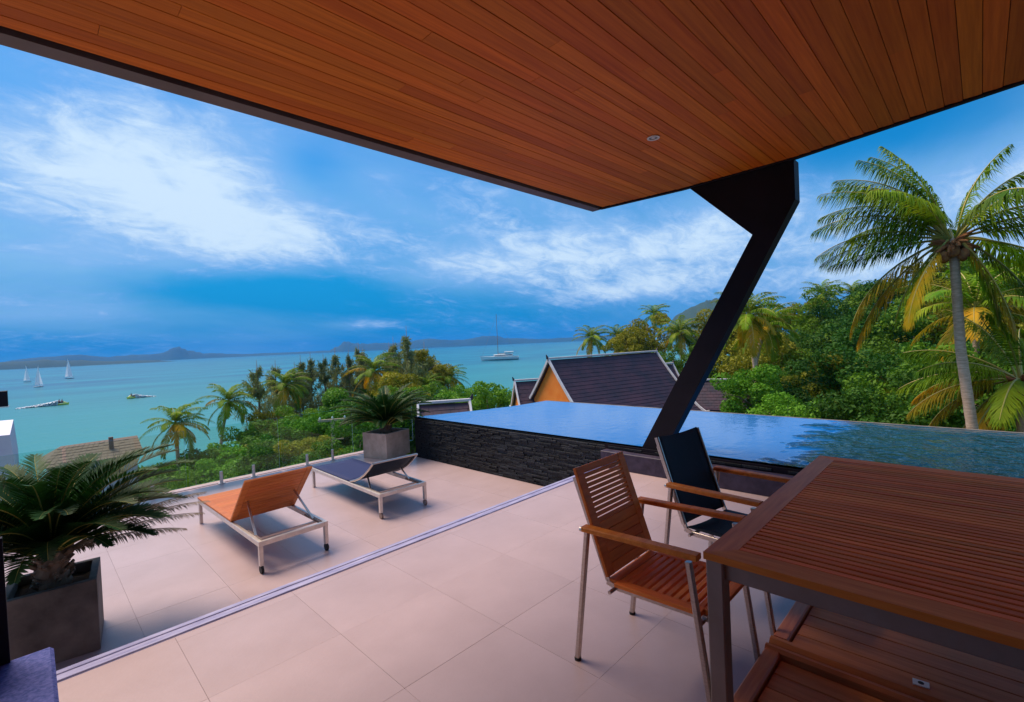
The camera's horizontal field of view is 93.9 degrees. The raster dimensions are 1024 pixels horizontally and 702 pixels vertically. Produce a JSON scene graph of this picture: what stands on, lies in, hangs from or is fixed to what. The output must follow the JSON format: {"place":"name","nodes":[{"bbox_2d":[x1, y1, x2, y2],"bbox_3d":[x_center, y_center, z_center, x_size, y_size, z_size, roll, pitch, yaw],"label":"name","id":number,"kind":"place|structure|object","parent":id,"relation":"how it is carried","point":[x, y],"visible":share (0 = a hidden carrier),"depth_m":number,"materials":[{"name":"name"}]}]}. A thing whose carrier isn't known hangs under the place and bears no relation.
{"place":"outdoors","nodes":[
{"label":"outdoors","id":0,"kind":"place"},
{"bbox_2d":[0,359,170,369],"bbox_3d":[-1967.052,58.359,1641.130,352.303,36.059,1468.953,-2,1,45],"label":"coastal hills","id":1,"kind":"structure","parent":0,"point":[43,363],"depth_m":1820.93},
{"bbox_2d":[3,451,543,670],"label":"terrace","id":2,"kind":"structure","parent":0,"point":[152,585],"depth_m":5.25,"materials":[{"name":"grey tile"}]},
{"bbox_2d":[6,557,103,663],"bbox_3d":[-3.311,1.899,3.467,0.500,0.510,0.500,-3,1,-38],"label":"planter box","id":3,"kind":"object","parent":2,"relation":"on","point":[65,622],"visible":0.72,"depth_m":3.32,"materials":[{"name":"concrete"}]},
{"bbox_2d":[0,442,209,591],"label":"sago palm","id":4,"kind":"object","parent":3,"relation":"in","point":[50,519],"visible":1,"depth_m":3.39,"materials":[{"name":"green plant"}]},
{"bbox_2d":[61,406,412,496],"bbox_3d":[-4.551,1.671,7.904,0.100,0.930,6.860,-2,1,45],"label":"glass balustrade","id":5,"kind":"object","parent":2,"relation":"on","point":[253,467],"visible":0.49,"depth_m":8.28,"materials":[{"name":"silver metal"}]},
{"bbox_2d":[197,466,328,573],"bbox_3d":[-2.899,1.685,5.430,2.118,0.834,0.670,-2,1,44],"label":"sun lounger","id":6,"kind":"object","parent":2,"relation":"on","point":[250,498],"visible":0.97,"depth_m":5.06,"materials":[{"name":"wood"}]},
{"bbox_2d":[311,453,426,518],"bbox_3d":[-2.084,1.713,6.756,0.670,0.660,2.118,-4,1,-44],"label":"sun lounger","id":7,"kind":"object","parent":2,"relation":"on","point":[348,472],"visible":0.99,"depth_m":6.37,"materials":[{"name":"fabric"}]},
{"bbox_2d":[363,427,409,459],"bbox_3d":[-2.431,1.779,9.272,0.620,0.475,0.620,-2,1,31],"label":"planter box","id":8,"kind":"object","parent":2,"relation":"on","point":[394,443],"visible":0.9,"depth_m":9.05,"materials":[{"name":"concrete"}]},
{"bbox_2d":[329,382,431,433],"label":"sago palm","id":9,"kind":"object","parent":8,"relation":"in","point":[387,409],"visible":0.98,"depth_m":9.01,"materials":[{"name":"green plant"}]},
{"bbox_2d":[6,335,614,361],"bbox_3d":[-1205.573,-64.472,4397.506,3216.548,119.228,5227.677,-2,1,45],"label":"distant hills","id":10,"kind":"structure","parent":0,"point":[178,353],"depth_m":4674.10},
{"bbox_2d":[0,332,789,477],"bbox_3d":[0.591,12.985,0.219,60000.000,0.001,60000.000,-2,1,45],"label":"sea","id":11,"kind":"structure","parent":0,"point":[100,406],"depth_m":206.14,"materials":[{"name":"liquid"}]},
{"bbox_2d":[480,317,518,360],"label":"moored yacht","id":12,"kind":"object","parent":11,"relation":"on","point":[502,356],"visible":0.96,"depth_m":369.29,"materials":[{"name":"white paint"}]},
{"bbox_2d":[56,467,795,701],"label":"terrace","id":13,"kind":"structure","parent":0,"point":[481,606],"depth_m":2.67,"materials":[{"name":"grey tile"}]},
{"bbox_2d":[0,536,58,701],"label":"corner seat","id":14,"kind":"object","parent":13,"relation":"on","point":[31,677],"visible":1,"depth_m":1.84,"materials":[{"name":"blue fabric"}]},
{"bbox_2d":[573,451,759,701],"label":"armchair","id":15,"kind":"object","parent":13,"relation":"on","point":[670,577],"visible":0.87,"depth_m":2.35,"materials":[{"name":"wood"}]},
{"bbox_2d":[601,449,793,496],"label":"column plinth","id":16,"kind":"structure","parent":13,"relation":"on","point":[649,465],"depth_m":4.92,"materials":[{"name":"stone"}]},
{"bbox_2d":[633,160,799,456],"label":"leaning column","id":17,"kind":"structure","parent":16,"relation":"on","point":[761,206],"depth_m":4.88,"materials":[{"name":"black metal"}]},
{"bbox_2d":[655,427,791,634],"bbox_3d":[1.335,1.011,2.914,0.574,0.961,0.750,-3,1,-36],"label":"armchair","id":18,"kind":"object","parent":13,"relation":"on","point":[692,476],"visible":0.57,"depth_m":3.06,"materials":[{"name":"fabric"}]},
{"bbox_2d":[703,455,1023,701],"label":"dining table","id":19,"kind":"object","parent":13,"relation":"on","point":[933,555],"visible":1,"depth_m":1.86,"materials":[{"name":"brown wood"}]},
{"bbox_2d":[734,601,1023,701],"bbox_3d":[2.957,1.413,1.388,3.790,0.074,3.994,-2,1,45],"label":"bench","id":20,"kind":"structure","parent":13,"relation":"on","point":[809,653],"depth_m":2.17,"materials":[{"name":"brown"}]},
{"bbox_3d":[2.689,-0.342,-1.820,0.400,3.700,8.000,-2,1,45],"label":"villa wall","id":21,"kind":"object","parent":13,"relation":"on","visible":0},
{"bbox_2d":[0,0,1023,211],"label":"villa roof","id":22,"kind":"structure","parent":21,"relation":"attached to","point":[575,103],"depth_m":2.84,"materials":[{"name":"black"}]},
{"bbox_2d":[0,45,1023,361],"label":"sky","id":23,"kind":"structure","parent":0,"point":[136,219],"materials":[{"name":"blue"}]},
{"bbox_2d":[414,400,1023,486],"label":"pool basin","id":24,"kind":"object","parent":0,"point":[780,469],"visible":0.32,"depth_m":6.17,"materials":[{"name":"stone"}]},
{"bbox_2d":[416,419,798,485],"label":"ledger stone wall","id":25,"kind":"structure","parent":24,"relation":"attached to","point":[540,460],"depth_m":7.29,"materials":[{"name":"stone"}]},
{"bbox_2d":[417,401,1023,478],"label":"pool water","id":26,"kind":"structure","parent":24,"relation":"in","point":[798,442],"depth_m":5.89,"materials":[{"name":"liquid"}]},
{"bbox_2d":[665,298,782,341],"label":"headland hill","id":27,"kind":"structure","parent":0,"point":[691,312],"depth_m":1119.52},
{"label":"ground","id":28,"kind":"structure","parent":0,"visible":0},
{"bbox_2d":[0,390,18,500],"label":"neighbouring villa","id":29,"kind":"object","parent":28,"relation":"on","point":[9,455],"visible":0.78,"depth_m":15.13,"materials":[{"name":"white metal"}]},
{"bbox_2d":[37,435,141,492],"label":"beach house","id":30,"kind":"structure","parent":28,"relation":"on","point":[110,447],"depth_m":33.36,"materials":[{"name":"white paint"}]},
{"bbox_2d":[138,401,214,472],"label":"coconut palm","id":31,"kind":"object","parent":28,"relation":"on","point":[179,429],"visible":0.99,"depth_m":30.68,"materials":[{"name":"green plant"}]},
{"bbox_2d":[163,448,239,483],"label":"broadleaf tree","id":32,"kind":"object","parent":28,"relation":"on","point":[197,455],"visible":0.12,"depth_m":30.20,"materials":[{"name":"green plant"}]},
{"bbox_2d":[167,469,237,490],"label":"broadleaf tree","id":33,"kind":"object","parent":28,"relation":"on","point":[183,483],"visible":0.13,"depth_m":23.21,"materials":[{"name":"green plant"}]},
{"bbox_2d":[174,445,247,483],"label":"broadleaf tree","id":34,"kind":"object","parent":28,"relation":"on","point":[209,469],"visible":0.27,"depth_m":28.29,"materials":[{"name":"green plant"}]},
{"bbox_2d":[196,383,261,446],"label":"coconut palm","id":35,"kind":"object","parent":28,"relation":"on","point":[229,404],"visible":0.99,"depth_m":37.37,"materials":[{"name":"green plant"}]},
{"bbox_2d":[218,418,278,442],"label":"broadleaf tree","id":36,"kind":"object","parent":28,"relation":"on","point":[254,428],"visible":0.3,"depth_m":35.77,"materials":[{"name":"green plant"}]},
{"bbox_2d":[232,360,287,430],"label":"casuarina tree","id":37,"kind":"object","parent":28,"relation":"on","point":[259,393],"visible":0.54,"depth_m":40.40,"materials":[{"name":"green plant"}]},
{"bbox_2d":[223,438,297,478],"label":"broadleaf tree","id":38,"kind":"object","parent":28,"relation":"on","point":[258,450],"visible":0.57,"depth_m":25.89,"materials":[{"name":"green plant"}]},
{"bbox_2d":[236,411,287,440],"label":"broadleaf tree","id":39,"kind":"object","parent":28,"relation":"on","point":[260,416],"visible":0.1,"depth_m":38.96,"materials":[{"name":"green plant"}]},
{"bbox_2d":[239,416,309,459],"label":"broadleaf tree","id":40,"kind":"object","parent":28,"relation":"on","point":[247,441],"visible":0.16,"depth_m":33.69,"materials":[{"name":"green plant"}]},
{"bbox_2d":[257,365,295,418],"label":"casuarina tree","id":41,"kind":"object","parent":28,"relation":"on","point":[270,377],"visible":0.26,"depth_m":46.34,"materials":[{"name":"green plant"}]},
{"bbox_2d":[261,368,312,411],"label":"coconut palm","id":42,"kind":"object","parent":28,"relation":"on","point":[283,386],"visible":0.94,"depth_m":44.47,"materials":[{"name":"green plant"}]},
{"bbox_2d":[260,414,330,462],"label":"broadleaf tree","id":43,"kind":"object","parent":28,"relation":"on","point":[290,427],"visible":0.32,"depth_m":31.56,"materials":[{"name":"green plant"}]},
{"bbox_2d":[266,405,324,437],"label":"broadleaf tree","id":44,"kind":"object","parent":28,"relation":"on","point":[288,414],"visible":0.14,"depth_m":37.94,"materials":[{"name":"green plant"}]},
{"bbox_2d":[280,365,313,417],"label":"casuarina tree","id":45,"kind":"object","parent":28,"relation":"on","point":[291,403],"visible":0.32,"depth_m":49.16,"materials":[{"name":"green plant"}]},
{"bbox_2d":[282,359,319,413],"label":"casuarina tree","id":46,"kind":"object","parent":28,"relation":"on","point":[302,367],"visible":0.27,"depth_m":51.15,"materials":[{"name":"green plant"}]},
{"bbox_2d":[273,434,343,467],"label":"broadleaf tree","id":47,"kind":"object","parent":28,"relation":"on","point":[304,444],"visible":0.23,"depth_m":24.06,"materials":[{"name":"green plant"}]},
{"bbox_2d":[302,358,323,413],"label":"casuarina tree","id":48,"kind":"object","parent":28,"relation":"on","point":[310,365],"visible":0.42,"depth_m":53.27,"materials":[{"name":"green plant"}]},
{"bbox_2d":[290,437,353,465],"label":"broadleaf tree","id":49,"kind":"object","parent":28,"relation":"on","point":[325,447],"visible":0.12,"depth_m":22.55,"materials":[{"name":"green plant"}]},
{"bbox_2d":[307,357,343,411],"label":"casuarina tree","id":50,"kind":"object","parent":28,"relation":"on","point":[322,374],"visible":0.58,"depth_m":51.85,"materials":[{"name":"green plant"}]},
{"bbox_2d":[305,387,350,415],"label":"broadleaf tree","id":51,"kind":"object","parent":28,"relation":"on","point":[335,391],"visible":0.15,"depth_m":41.97,"materials":[{"name":"green plant"}]},
{"bbox_2d":[298,407,361,457],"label":"broadleaf tree","id":52,"kind":"object","parent":28,"relation":"on","point":[311,420],"visible":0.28,"depth_m":32.62,"materials":[{"name":"green plant"}]},
{"bbox_2d":[312,390,349,447],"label":"broadleaf tree","id":53,"kind":"object","parent":28,"relation":"on","point":[330,403],"visible":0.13,"depth_m":41.43,"materials":[{"name":"green plant"}]},
{"bbox_2d":[313,347,359,403],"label":"casuarina tree","id":54,"kind":"object","parent":28,"relation":"on","point":[334,363],"visible":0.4,"depth_m":56.04,"materials":[{"name":"green plant"}]},
{"bbox_2d":[330,350,364,396],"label":"casuarina tree","id":55,"kind":"object","parent":28,"relation":"on","point":[349,378],"visible":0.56,"depth_m":54.71,"materials":[{"name":"green plant"}]},
{"bbox_2d":[325,415,379,451],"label":"broadleaf tree","id":56,"kind":"object","parent":28,"relation":"on","point":[345,431],"visible":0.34,"depth_m":27.88,"materials":[{"name":"green plant"}]},
{"bbox_2d":[343,352,401,392],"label":"coconut palm","id":57,"kind":"object","parent":28,"relation":"on","point":[372,374],"visible":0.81,"depth_m":49.43,"materials":[{"name":"green plant"}]},
{"bbox_2d":[351,385,416,450],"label":"broadleaf tree","id":58,"kind":"object","parent":28,"relation":"on","point":[399,423],"visible":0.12,"depth_m":33.08,"materials":[{"name":"green plant"}]},
{"bbox_2d":[371,373,421,394],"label":"broadleaf tree","id":59,"kind":"object","parent":28,"relation":"on","point":[407,378],"visible":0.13,"depth_m":46.84,"materials":[{"name":"green plant"}]},
{"bbox_2d":[366,371,429,398],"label":"broadleaf tree","id":60,"kind":"object","parent":28,"relation":"on","point":[394,380],"visible":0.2,"depth_m":45.63,"materials":[{"name":"green plant"}]},
{"bbox_2d":[387,333,432,391],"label":"casuarina tree","id":61,"kind":"object","parent":28,"relation":"on","point":[409,360],"visible":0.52,"depth_m":54.29,"materials":[{"name":"green plant"}]},
{"bbox_2d":[394,349,453,385],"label":"broadleaf tree","id":62,"kind":"object","parent":28,"relation":"on","point":[421,354],"visible":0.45,"depth_m":57.17,"materials":[{"name":"green plant"}]},
{"bbox_2d":[415,394,472,415],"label":"thai house","id":63,"kind":"structure","parent":28,"relation":"on","point":[450,407],"depth_m":16.80,"materials":[{"name":"tile"}]},
{"bbox_2d":[436,364,470,391],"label":"coconut palm","id":64,"kind":"object","parent":28,"relation":"on","point":[451,380],"visible":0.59,"depth_m":58.94,"materials":[{"name":"green plant"}]},
{"bbox_2d":[439,384,493,409],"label":"broadleaf tree","id":65,"kind":"object","parent":28,"relation":"on","point":[461,390],"visible":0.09,"depth_m":39.26,"materials":[{"name":"green plant"}]},
{"bbox_2d":[456,381,513,410],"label":"broadleaf tree","id":66,"kind":"object","parent":28,"relation":"on","point":[480,398],"visible":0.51,"depth_m":33.20,"materials":[{"name":"green plant"}]},
{"bbox_2d":[509,377,537,405],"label":"thai house","id":67,"kind":"structure","parent":28,"relation":"on","point":[523,389],"depth_m":26.84,"materials":[{"name":"tile"}]},
{"bbox_2d":[572,325,611,355],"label":"coconut palm","id":68,"kind":"object","parent":28,"relation":"on","point":[592,339],"visible":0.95,"depth_m":68.63,"materials":[{"name":"green plant"}]},
{"bbox_2d":[529,348,709,410],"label":"thai house","id":69,"kind":"structure","parent":28,"relation":"on","point":[644,379],"depth_m":25.83,"materials":[{"name":"shingle"},{"name":"white paint"},{"name":"orange painted plaster"}]},
{"bbox_2d":[601,333,647,355],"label":"broadleaf tree","id":70,"kind":"object","parent":28,"relation":"on","point":[616,345],"visible":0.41,"depth_m":61.60,"materials":[{"name":"green plant"}]},
{"bbox_2d":[606,312,677,356],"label":"broadleaf tree","id":71,"kind":"object","parent":28,"relation":"on","point":[641,331],"visible":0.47,"depth_m":63.41,"materials":[{"name":"green plant"}]},
{"bbox_2d":[639,303,670,331],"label":"coconut palm","id":72,"kind":"object","parent":28,"relation":"on","point":[652,310],"visible":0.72,"depth_m":76.30,"materials":[{"name":"green plant"}]},
{"bbox_2d":[654,315,702,359],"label":"coconut palm","id":73,"kind":"object","parent":28,"relation":"on","point":[681,334],"visible":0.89,"depth_m":57.97,"materials":[{"name":"green plant"}]},
{"bbox_2d":[662,345,725,380],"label":"broadleaf tree","id":74,"kind":"object","parent":28,"relation":"on","point":[680,363],"visible":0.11,"depth_m":40.99,"materials":[{"name":"green plant"}]},
{"bbox_2d":[677,377,746,411],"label":"thai house","id":75,"kind":"structure","parent":28,"relation":"on","point":[710,397],"depth_m":27.98,"materials":[{"name":"tile"}]},
{"bbox_2d":[685,308,745,364],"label":"broadleaf tree","id":76,"kind":"object","parent":28,"relation":"on","point":[701,319],"visible":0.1,"depth_m":57.57,"materials":[{"name":"green plant"}]},
{"bbox_2d":[710,339,765,377],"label":"broadleaf tree","id":77,"kind":"object","parent":28,"relation":"on","point":[722,358],"visible":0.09,"depth_m":39.48,"materials":[{"name":"green plant"}]},
{"bbox_2d":[709,292,790,394],"bbox_3d":[12.116,1.267,24.204,3.576,8.700,4.052,-2,1,45],"label":"coconut palm","id":78,"kind":"object","parent":28,"relation":"on","point":[748,321],"visible":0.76,"depth_m":23.76,"materials":[{"name":"green plant"}]},
{"bbox_2d":[709,363,802,414],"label":"broadleaf tree","id":79,"kind":"object","parent":28,"relation":"on","point":[737,385],"visible":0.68,"depth_m":22.53,"materials":[{"name":"green plant"}]},
{"bbox_2d":[718,332,813,377],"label":"broadleaf tree","id":80,"kind":"object","parent":28,"relation":"on","point":[744,364],"visible":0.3,"depth_m":35.58,"materials":[{"name":"green plant"}]},
{"bbox_2d":[732,302,801,385],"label":"coconut palm","id":81,"kind":"object","parent":28,"relation":"on","point":[774,324],"visible":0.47,"depth_m":26.39,"materials":[{"name":"green plant"}]},
{"bbox_2d":[743,380,818,417],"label":"broadleaf tree","id":82,"kind":"object","parent":28,"relation":"on","point":[796,392],"visible":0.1,"depth_m":22.75,"materials":[{"name":"green plant"}]},
{"bbox_2d":[745,391,827,418],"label":"broadleaf tree","id":83,"kind":"object","parent":28,"relation":"on","point":[778,406],"visible":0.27,"depth_m":18.23,"materials":[{"name":"green plant"}]},
{"bbox_2d":[759,360,819,395],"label":"broadleaf tree","id":84,"kind":"object","parent":28,"relation":"on","point":[795,367],"visible":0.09,"depth_m":28.66,"materials":[{"name":"green plant"}]},
{"bbox_2d":[745,330,854,376],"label":"broadleaf tree","id":85,"kind":"object","parent":28,"relation":"on","point":[802,353],"visible":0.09,"depth_m":35.51,"materials":[{"name":"green plant"}]},
{"bbox_2d":[800,279,845,312],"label":"coconut palm","id":86,"kind":"object","parent":28,"relation":"on","point":[824,286],"visible":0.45,"depth_m":62.44,"materials":[{"name":"green plant"}]},
{"bbox_2d":[792,285,879,344],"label":"broadleaf tree","id":87,"kind":"object","parent":28,"relation":"on","point":[811,325],"visible":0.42,"depth_m":48.59,"materials":[{"name":"green plant"}]},
{"bbox_2d":[778,352,897,402],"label":"broadleaf tree","id":88,"kind":"object","parent":28,"relation":"on","point":[810,387],"visible":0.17,"depth_m":25.00,"materials":[{"name":"green plant"}]},
{"bbox_2d":[786,314,893,357],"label":"broadleaf tree","id":89,"kind":"object","parent":28,"relation":"on","point":[818,336],"visible":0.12,"depth_m":36.69,"materials":[{"name":"green plant"}]},
{"bbox_2d":[794,385,930,422],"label":"broadleaf tree","id":90,"kind":"object","parent":28,"relation":"on","point":[866,401],"visible":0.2,"depth_m":16.11,"materials":[{"name":"green plant"}]},
{"bbox_2d":[807,279,924,344],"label":"broadleaf tree","id":91,"kind":"object","parent":28,"relation":"on","point":[825,309],"visible":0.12,"depth_m":46.24,"materials":[{"name":"green plant"}]},
{"bbox_2d":[798,342,943,398],"bbox_3d":[18.169,2.636,24.444,6.073,6.392,6.227,-4,1,-43],"label":"broadleaf tree","id":92,"kind":"object","parent":28,"relation":"on","point":[878,368],"visible":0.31,"depth_m":24.20,"materials":[{"name":"green plant"}]},
{"bbox_2d":[822,304,943,387],"bbox_3d":[25.186,0.612,32.865,7.255,7.879,7.992,-2,1,44],"label":"broadleaf tree","id":93,"kind":"object","parent":28,"relation":"on","point":[845,335],"visible":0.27,"depth_m":31.86,"materials":[{"name":"green plant"}]},
{"bbox_2d":[813,368,977,425],"bbox_3d":[13.243,3.425,16.520,5.062,5.660,5.030,-3,1,-25],"label":"broadleaf tree","id":94,"kind":"object","parent":28,"relation":"on","point":[830,410],"visible":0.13,"depth_m":16.30,"materials":[{"name":"green plant"}]},
{"bbox_2d":[855,336,942,408],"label":"broadleaf tree","id":95,"kind":"object","parent":28,"relation":"on","point":[877,349],"visible":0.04,"depth_m":27.26,"materials":[{"name":"green plant"}]},
{"bbox_2d":[841,342,987,428],"bbox_3d":[14.397,2.462,16.409,4.918,5.620,4.949,-3,1,-7],"label":"broadleaf tree","id":96,"kind":"object","parent":28,"relation":"on","point":[955,421],"visible":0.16,"depth_m":16.33,"materials":[{"name":"green plant"}]},
{"bbox_2d":[810,144,1023,428],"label":"coconut palm","id":97,"kind":"object","parent":28,"relation":"on","point":[946,244],"visible":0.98,"depth_m":10.30,"materials":[{"name":"green plant"}]},
{"bbox_2d":[856,290,998,379],"bbox_3d":[27.402,0.078,32.460,8.183,8.378,8.235,-2,1,14],"label":"broadleaf tree","id":98,"kind":"object","parent":28,"relation":"on","point":[917,326],"visible":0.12,"depth_m":30.99,"materials":[{"name":"green plant"}]},
{"bbox_2d":[881,259,975,317],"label":"broadleaf tree","id":99,"kind":"object","parent":28,"relation":"on","point":[937,281],"visible":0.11,"depth_m":43.55,"materials":[{"name":"green plant"}]},
{"bbox_2d":[896,327,1012,390],"bbox_3d":[22.595,1.803,23.259,6.166,6.330,6.014,-2,1,30],"label":"broadleaf tree","id":100,"kind":"object","parent":28,"relation":"on","point":[905,345],"visible":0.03,"depth_m":23.62,"materials":[{"name":"green plant"}]},
{"bbox_2d":[891,291,1023,346],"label":"broadleaf tree","id":101,"kind":"object","parent":28,"relation":"on","point":[937,314],"visible":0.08,"depth_m":31.41,"materials":[{"name":"green plant"}]},
{"bbox_2d":[900,380,1015,431],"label":"broadleaf tree","id":102,"kind":"object","parent":28,"relation":"on","point":[934,413],"visible":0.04,"depth_m":14.34,"materials":[{"name":"green plant"}]},
{"bbox_2d":[895,258,1023,406],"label":"coconut palm","id":103,"kind":"object","parent":28,"relation":"on","point":[972,294],"visible":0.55,"depth_m":16.25,"materials":[{"name":"green plant"}]},
{"bbox_2d":[897,310,1023,431],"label":"coconut palm","id":104,"kind":"object","parent":28,"relation":"on","point":[1003,397],"visible":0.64,"depth_m":10.57,"materials":[{"name":"green plant"}]},
{"bbox_2d":[905,255,1022,318],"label":"broadleaf tree","id":105,"kind":"object","parent":28,"relation":"on","point":[964,265],"visible":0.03,"depth_m":41.69,"materials":[{"name":"green plant"}]},
{"bbox_2d":[929,343,1016,428],"bbox_3d":[16.117,2.438,14.956,5.018,5.560,4.555,-2,1,16],"label":"broadleaf tree","id":106,"kind":"object","parent":28,"relation":"on","point":[990,358],"visible":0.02,"depth_m":15.12,"materials":[{"name":"green plant"}]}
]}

